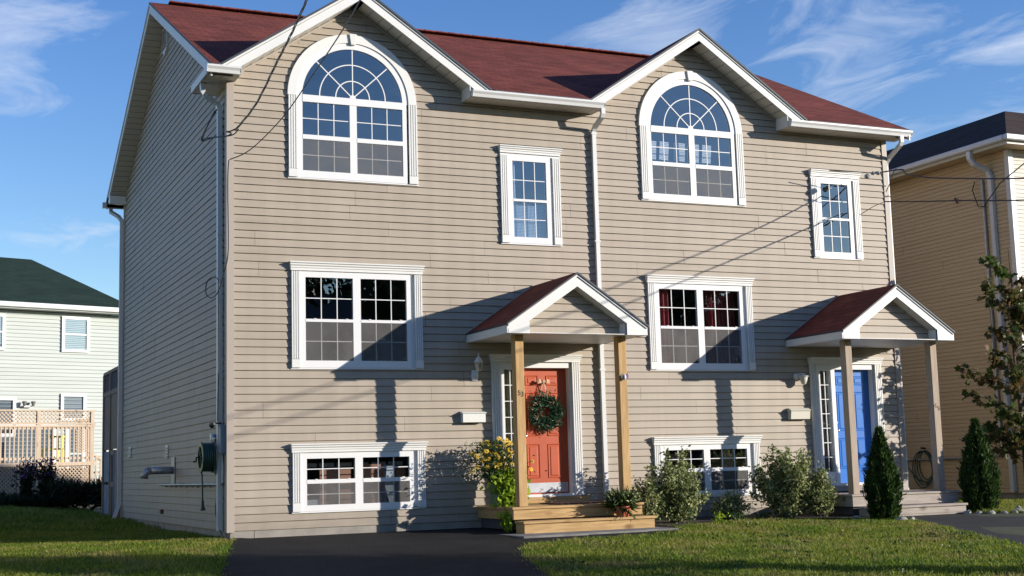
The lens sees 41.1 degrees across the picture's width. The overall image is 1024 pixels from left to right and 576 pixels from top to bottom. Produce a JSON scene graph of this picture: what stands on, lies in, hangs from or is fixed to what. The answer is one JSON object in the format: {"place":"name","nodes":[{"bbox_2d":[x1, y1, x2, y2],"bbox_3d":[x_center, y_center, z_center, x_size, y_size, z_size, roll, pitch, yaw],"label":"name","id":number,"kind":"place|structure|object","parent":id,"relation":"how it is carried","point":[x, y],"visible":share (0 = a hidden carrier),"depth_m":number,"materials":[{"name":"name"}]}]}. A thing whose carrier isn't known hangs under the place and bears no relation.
{"place":"outdoors","nodes":[
{"label":"outdoors","id":0,"kind":"place"},
{"bbox_2d":[221,526,682,575],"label":"driveway","id":1,"kind":"structure","parent":0,"point":[480,551],"depth_m":16.63,"materials":[{"name":"black asphalt"}]},
{"bbox_2d":[455,436,547,532],"bbox_3d":[-0.197,2.949,20.593,1.160,1.416,1.495,-5,-8,25],"label":"flower planter","id":2,"kind":"object","parent":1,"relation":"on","point":[498,474],"visible":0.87,"depth_m":20.41,"materials":[{"name":"plastic"}]},
{"bbox_2d":[0,0,1023,315],"label":"sky","id":3,"kind":"structure","parent":0,"point":[927,68],"materials":[{"name":"blue"}]},
{"bbox_2d":[1,502,1023,575],"bbox_3d":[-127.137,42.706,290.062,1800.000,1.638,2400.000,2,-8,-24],"label":"ground","id":4,"kind":"structure","parent":0,"point":[1011,530],"depth_m":18.88,"materials":[{"name":"green plant"}]},
{"bbox_2d":[10,457,40,496],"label":"phlox plant","id":5,"kind":"object","parent":4,"relation":"on","point":[26,476],"visible":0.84,"depth_m":32.83,"materials":[{"name":"purple plant"}]},
{"bbox_2d":[31,456,59,495],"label":"phlox plant","id":6,"kind":"object","parent":4,"relation":"on","point":[47,471],"visible":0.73,"depth_m":33.28,"materials":[{"name":"purple plant"}]},
{"bbox_2d":[0,409,101,505],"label":"wooden deck","id":7,"kind":"structure","parent":4,"relation":"on","point":[85,473],"depth_m":44.26,"materials":[{"name":"brown wood"}]},
{"bbox_2d":[42,436,64,461],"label":"garden chair","id":8,"kind":"object","parent":7,"relation":"on","point":[55,448],"visible":0.49,"depth_m":45.39,"materials":[{"name":"yellow plastic"}]},
{"bbox_2d":[0,257,118,504],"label":"pale green house","id":9,"kind":"structure","parent":4,"relation":"on","point":[59,334],"depth_m":48.96,"materials":[{"name":"grey plastic"}]},
{"bbox_2d":[0,313,5,349],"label":"window","id":10,"kind":"structure","parent":9,"relation":"in","point":[2,316],"depth_m":47.64,"materials":[{"name":"white plastic"}]},
{"bbox_2d":[0,397,15,436],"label":"window","id":11,"kind":"structure","parent":9,"relation":"in","point":[2,399],"depth_m":47.47,"materials":[{"name":"white plastic"}]},
{"bbox_2d":[1,429,55,469],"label":"window","id":12,"kind":"structure","parent":9,"relation":"in","point":[29,431],"depth_m":47.77,"materials":[{"name":"white plastic"}]},
{"bbox_2d":[22,401,35,406],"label":"floodlight","id":13,"kind":"object","parent":9,"relation":"attached to","point":[25,402],"visible":1,"depth_m":47.80,"materials":[{"name":"grey"}]},
{"bbox_2d":[60,393,85,420],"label":"window","id":14,"kind":"structure","parent":9,"relation":"in","point":[64,397],"depth_m":49.00,"materials":[{"name":"white plastic"}]},
{"bbox_2d":[61,316,89,352],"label":"window","id":15,"kind":"structure","parent":9,"relation":"in","point":[81,343],"depth_m":49.38,"materials":[{"name":"white plastic"}]},
{"bbox_2d":[66,429,85,467],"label":"window","id":16,"kind":"structure","parent":9,"relation":"in","point":[67,441],"depth_m":48.82,"materials":[{"name":"white plastic"}]},
{"bbox_2d":[0,505,160,534],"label":"lawn grass","id":17,"kind":"structure","parent":4,"relation":"on","point":[14,519],"depth_m":26.53,"materials":[{"name":"green plant"}]},
{"bbox_2d":[101,366,120,517],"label":"deck","id":18,"kind":"structure","parent":4,"relation":"on","point":[109,435],"depth_m":29.64,"materials":[{"name":"wood"}]},
{"bbox_2d":[111,455,112,515],"bbox_3d":[-8.555,4.228,29.251,0.010,1.300,0.350,2,-8,-24],"label":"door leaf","id":19,"kind":"structure","parent":18,"relation":"in","point":[112,455],"depth_m":29.32,"materials":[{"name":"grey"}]},
{"bbox_2d":[0,528,234,575],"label":"lawn grass","id":20,"kind":"structure","parent":4,"relation":"on","point":[46,551],"depth_m":17.09,"materials":[{"name":"green plant"}]},
{"bbox_2d":[102,0,967,537],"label":"duplex house","id":21,"kind":"structure","parent":4,"relation":"on","point":[690,240],"depth_m":22.21,"materials":[{"name":"brown plastic"}]},
{"bbox_2d":[140,457,174,482],"bbox_3d":[-5.988,3.082,23.021,0.550,0.440,0.300,2,-8,-24],"label":"exhaust pipe","id":22,"kind":"object","parent":21,"relation":"attached to","point":[146,472],"visible":1,"depth_m":23.00,"materials":[{"name":"grey metal"}]},
{"bbox_2d":[163,445,167,458],"bbox_3d":[-6.025,2.848,23.726,0.049,0.230,0.240,2,-8,-24],"label":"wall vent","id":23,"kind":"object","parent":21,"relation":"attached to","point":[166,451],"depth_m":23.72,"materials":[{"name":"grey plastic"}]},
{"bbox_2d":[159,425,225,487],"bbox_3d":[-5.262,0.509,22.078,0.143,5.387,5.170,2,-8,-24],"label":"electric meter","id":24,"kind":"object","parent":21,"relation":"attached to","point":[222,440],"visible":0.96,"depth_m":19.56,"materials":[{"name":"grey metal"}]},
{"bbox_2d":[193,438,215,510],"bbox_3d":[-4.407,2.696,19.730,0.390,1.033,0.456,2,-8,-24],"label":"hose reel","id":25,"kind":"object","parent":21,"relation":"attached to","point":[205,459],"visible":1,"depth_m":19.63,"materials":[{"name":"green plastic"}]},
{"bbox_2d":[209,422,222,427],"bbox_3d":[-4.223,1.973,19.613,0.106,0.095,0.342,-5,-8,23],"label":"floodlight","id":26,"kind":"object","parent":21,"relation":"attached to","point":[211,425],"visible":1,"depth_m":19.49,"materials":[{"name":"black metal"}]},
{"bbox_2d":[205,160,228,420],"bbox_3d":[-4.166,0.060,19.542,0.141,3.661,0.967,3,-9,-32],"label":"service cable","id":27,"kind":"object","parent":21,"relation":"attached to","point":[220,286],"visible":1,"depth_m":19.52,"materials":[{"name":"black plastic"}]},
{"bbox_2d":[201,109,236,140],"bbox_3d":[-4.236,-2.359,19.666,0.128,0.543,0.993,4,-10,-38],"label":"service cable","id":28,"kind":"object","parent":21,"relation":"attached to","point":[230,131],"visible":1,"depth_m":19.87,"materials":[{"name":"black plastic"}]},
{"bbox_2d":[202,110,238,141],"bbox_3d":[-4.218,-2.364,19.636,0.129,0.536,1.021,4,-9,-37],"label":"service cable","id":29,"kind":"object","parent":21,"relation":"attached to","point":[218,136],"visible":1,"depth_m":19.57,"materials":[{"name":"black plastic"}]},
{"bbox_2d":[235,0,307,130],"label":"service cable","id":30,"kind":"object","parent":21,"relation":"attached to","point":[276,62],"visible":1,"depth_m":16.87,"materials":[{"name":"black rubber"}]},
{"bbox_2d":[229,0,360,159],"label":"service cable","id":31,"kind":"object","parent":21,"relation":"attached to","point":[307,81],"visible":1,"depth_m":17.05,"materials":[{"name":"black plastic"}]},
{"bbox_2d":[287,34,418,185],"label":"arched window","id":32,"kind":"structure","parent":21,"relation":"in","point":[348,123],"depth_m":21.28,"materials":[{"name":"white plastic"}]},
{"bbox_2d":[289,261,424,369],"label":"window","id":33,"kind":"structure","parent":21,"relation":"in","point":[344,315],"depth_m":20.86,"materials":[{"name":"white plastic"}]},
{"bbox_2d":[290,441,427,528],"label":"window","id":34,"kind":"structure","parent":21,"relation":"in","point":[327,477],"depth_m":20.33,"materials":[{"name":"white plastic"}]},
{"bbox_2d":[460,411,486,422],"bbox_3d":[-0.596,1.982,21.003,0.404,0.174,0.113,2,-8,-24],"label":"mailbox","id":35,"kind":"object","parent":21,"relation":"attached to","point":[472,416],"visible":1,"depth_m":20.97,"materials":[{"name":"white plastic"}]},
{"bbox_2d":[471,353,482,380],"bbox_3d":[-0.523,1.219,21.110,0.167,0.430,0.179,2,-8,-24],"label":"wall lantern","id":36,"kind":"object","parent":21,"relation":"attached to","point":[474,373],"depth_m":21.11,"materials":[{"name":"white plastic"}]},
{"bbox_2d":[497,144,562,246],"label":"window","id":37,"kind":"structure","parent":21,"relation":"in","point":[530,187],"depth_m":22.04,"materials":[{"name":"white plastic"}]},
{"bbox_2d":[524,368,568,493],"bbox_3d":[0.517,2.264,21.638,0.819,1.977,0.109,2,-8,-24],"label":"front door","id":38,"kind":"structure","parent":21,"relation":"in","point":[550,452],"depth_m":21.65,"materials":[{"name":"red paint"}]},
{"bbox_2d":[525,379,564,435],"bbox_3d":[0.518,1.889,21.593,0.756,0.910,0.212,2,-8,-24],"label":"wreath","id":39,"kind":"object","parent":38,"relation":"attached to","point":[552,422],"visible":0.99,"depth_m":21.60,"materials":[{"name":"green plant"}]},
{"bbox_2d":[540,501,606,503],"bbox_3d":[0.971,3.282,20.866,0.900,0.016,0.650,2,-8,-24],"label":"doormat","id":40,"kind":"object","parent":21,"relation":"on","point":[577,502],"visible":0.82,"depth_m":20.68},
{"bbox_2d":[598,484,644,518],"bbox_3d":[1.633,3.183,20.248,0.716,0.557,0.725,2,-8,-24],"label":"potted plant","id":41,"kind":"object","parent":21,"relation":"on","point":[622,503],"visible":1,"depth_m":20.13,"materials":[{"name":"green plant"}]},
{"bbox_2d":[621,373,627,379],"bbox_3d":[1.714,1.348,20.764,0.130,0.120,0.049,2,-8,-24],"label":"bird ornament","id":42,"kind":"object","parent":21,"relation":"attached to","point":[624,377],"visible":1,"depth_m":20.75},
{"bbox_2d":[638,71,745,206],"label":"arched window","id":43,"kind":"structure","parent":21,"relation":"in","point":[688,125],"depth_m":23.67,"materials":[{"name":"white plastic"}]},
{"bbox_2d":[645,274,755,370],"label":"window","id":44,"kind":"structure","parent":21,"relation":"in","point":[696,323],"depth_m":23.21,"materials":[{"name":"white plastic"}]},
{"bbox_2d":[651,435,762,510],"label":"window","id":45,"kind":"structure","parent":21,"relation":"in","point":[724,461],"depth_m":22.89,"materials":[{"name":"white plastic"}]},
{"bbox_2d":[787,408,810,418],"bbox_3d":[4.948,2.163,23.491,0.420,0.190,0.126,2,-8,-24],"label":"mailbox","id":46,"kind":"object","parent":21,"relation":"attached to","point":[798,413],"visible":1,"depth_m":23.45,"materials":[{"name":"beige metal"}]},
{"bbox_2d":[793,373,808,384],"bbox_3d":[5.013,1.569,23.552,0.215,0.209,0.223,2,-8,-24],"label":"wall lantern","id":47,"kind":"object","parent":21,"relation":"attached to","point":[803,377],"depth_m":23.51,"materials":[{"name":"white plastic"}]},
{"bbox_2d":[808,169,863,259],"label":"window","id":48,"kind":"structure","parent":21,"relation":"in","point":[835,196],"depth_m":24.57,"materials":[{"name":"white plastic"}]},
{"bbox_2d":[834,370,871,482],"bbox_3d":[6.023,2.438,24.117,0.819,1.977,0.109,2,-8,-24],"label":"front door","id":49,"kind":"structure","parent":21,"relation":"in","point":[860,377],"depth_m":24.16,"materials":[{"name":"blue paint"}]},
{"bbox_2d":[829,170,877,172],"bbox_3d":[6.041,-2.059,24.114,0.947,0.043,0.038,0,-8,-15],"label":"service cable","id":50,"kind":"object","parent":21,"relation":"attached to","point":[851,171],"visible":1,"depth_m":24.08,"materials":[{"name":"black plastic"}]},
{"bbox_2d":[864,171,879,178],"bbox_3d":[6.362,-1.992,24.098,0.284,0.134,0.076,-2,-8,2],"label":"cable insulator","id":51,"kind":"object","parent":21,"relation":"attached to","point":[866,176],"visible":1,"depth_m":24.07,"materials":[{"name":"white ceramic"}]},
{"bbox_2d":[875,169,1023,178],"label":"service cable","id":52,"kind":"object","parent":21,"relation":"attached to","point":[945,178],"visible":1,"depth_m":23.11,"materials":[{"name":"black plastic"}]},
{"bbox_2d":[886,199,1023,201],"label":"service cable","id":53,"kind":"object","parent":21,"relation":"attached to","point":[955,200],"visible":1,"depth_m":22.59,"materials":[{"name":"black plastic"}]},
{"bbox_2d":[499,527,678,537],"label":"slab path","id":54,"kind":"structure","parent":4,"relation":"on","point":[553,534],"depth_m":19.36,"materials":[{"name":"concrete"}]},
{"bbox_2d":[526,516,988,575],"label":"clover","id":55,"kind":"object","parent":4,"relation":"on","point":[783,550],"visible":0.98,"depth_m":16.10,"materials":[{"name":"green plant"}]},
{"bbox_2d":[655,512,866,526],"bbox_3d":[3.739,3.721,21.829,4.000,0.105,1.730,2,-8,-24],"label":"planting bed","id":56,"kind":"object","parent":4,"relation":"on","point":[698,520],"visible":0.21,"depth_m":21.97,"materials":[{"name":"soil"}]},
{"bbox_2d":[631,465,666,523],"bbox_3d":[2.125,3.192,21.025,0.539,0.926,0.634,-8,-10,40],"label":"garden shrub","id":57,"kind":"object","parent":56,"relation":"on","point":[648,506],"visible":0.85,"depth_m":20.95,"materials":[{"name":"green plant"}]},
{"bbox_2d":[645,444,711,523],"bbox_3d":[2.531,3.071,21.281,1.101,1.265,0.824,2,-8,-24],"label":"garden shrub","id":58,"kind":"object","parent":56,"relation":"on","point":[681,487],"visible":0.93,"depth_m":21.12,"materials":[{"name":"green plant"}]},
{"bbox_2d":[711,511,730,522],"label":"border plant","id":59,"kind":"object","parent":56,"relation":"on","point":[717,516],"visible":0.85,"depth_m":21.16,"materials":[{"name":"green plant"}]},
{"bbox_2d":[707,486,755,518],"bbox_3d":[3.545,3.466,21.938,0.620,0.559,0.720,-8,-10,40],"label":"garden shrub","id":60,"kind":"object","parent":56,"relation":"on","point":[733,503],"visible":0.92,"depth_m":21.84,"materials":[{"name":"green plant"}]},
{"bbox_2d":[727,511,745,520],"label":"border plant","id":61,"kind":"object","parent":56,"relation":"on","point":[733,515],"visible":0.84,"depth_m":21.35,"materials":[{"name":"green plant"}]},
{"bbox_2d":[753,511,775,519],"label":"border plant","id":62,"kind":"object","parent":56,"relation":"on","point":[765,515],"visible":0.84,"depth_m":21.66,"materials":[{"name":"green plant"}]},
{"bbox_2d":[747,444,822,516],"bbox_3d":[4.440,3.142,22.286,1.394,1.220,0.948,2,-8,-24],"label":"garden shrub","id":63,"kind":"object","parent":56,"relation":"on","point":[782,489],"visible":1,"depth_m":22.13,"materials":[{"name":"green plant"}]},
{"bbox_2d":[776,510,794,518],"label":"border plant","id":64,"kind":"object","parent":56,"relation":"on","point":[786,516],"visible":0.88,"depth_m":21.64,"materials":[{"name":"green plant"}]},
{"bbox_2d":[801,461,842,516],"bbox_3d":[5.035,3.294,22.307,0.784,0.936,0.601,2,-8,-24],"label":"garden shrub","id":65,"kind":"object","parent":56,"relation":"on","point":[822,497],"visible":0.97,"depth_m":22.20,"materials":[{"name":"green plant"}]},
{"bbox_2d":[517,503,1023,575],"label":"lawn grass","id":66,"kind":"structure","parent":4,"relation":"on","point":[851,547],"depth_m":16.15,"materials":[{"name":"green plant"}]},
{"bbox_2d":[862,425,906,518],"bbox_3d":[5.822,2.924,21.495,0.749,1.538,0.691,2,-8,-24],"label":"cedar shrub","id":67,"kind":"object","parent":4,"relation":"on","point":[883,486],"visible":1,"depth_m":21.34,"materials":[{"name":"green plant"}]},
{"bbox_2d":[887,111,1023,499],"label":"tan house","id":68,"kind":"structure","parent":4,"relation":"on","point":[940,248],"depth_m":28.15,"materials":[{"name":"brown plastic"}]},
{"bbox_2d":[908,447,932,487],"bbox_3d":[8.620,3.708,28.999,0.125,1.085,0.904,2,-8,-24],"label":"garden hose","id":69,"kind":"object","parent":68,"relation":"hanging from","point":[928,454],"visible":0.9,"depth_m":28.89,"materials":[{"name":"green"}]},
{"bbox_2d":[956,417,1002,510],"bbox_3d":[7.902,3.006,23.147,0.793,1.652,0.772,2,-8,-24],"label":"cedar shrub","id":70,"kind":"object","parent":4,"relation":"on","point":[979,480],"visible":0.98,"depth_m":22.98,"materials":[{"name":"green plant"}]},
{"bbox_2d":[953,250,1023,472],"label":"maple sapling","id":71,"kind":"object","parent":4,"relation":"on","point":[1008,414],"visible":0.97,"depth_m":24.43,"materials":[{"name":"green plant"}]},
{"bbox_2d":[954,497,1023,512],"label":"lawn grass","id":72,"kind":"structure","parent":4,"relation":"on","point":[1011,501],"depth_m":24.64,"materials":[{"name":"plant"}]},
{"bbox_2d":[903,514,1023,544],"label":"side driveway","id":73,"kind":"structure","parent":0,"point":[971,523],"depth_m":20.68,"materials":[{"name":"grey asphalt"}]},
{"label":"back garden bed","id":74,"kind":"structure","parent":0,"visible":0},
{"bbox_2d":[0,474,107,510],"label":"bed foliage","id":75,"kind":"object","parent":74,"relation":"on","point":[67,494],"visible":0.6,"depth_m":32.77,"materials":[{"name":"green plant"}]}
]}

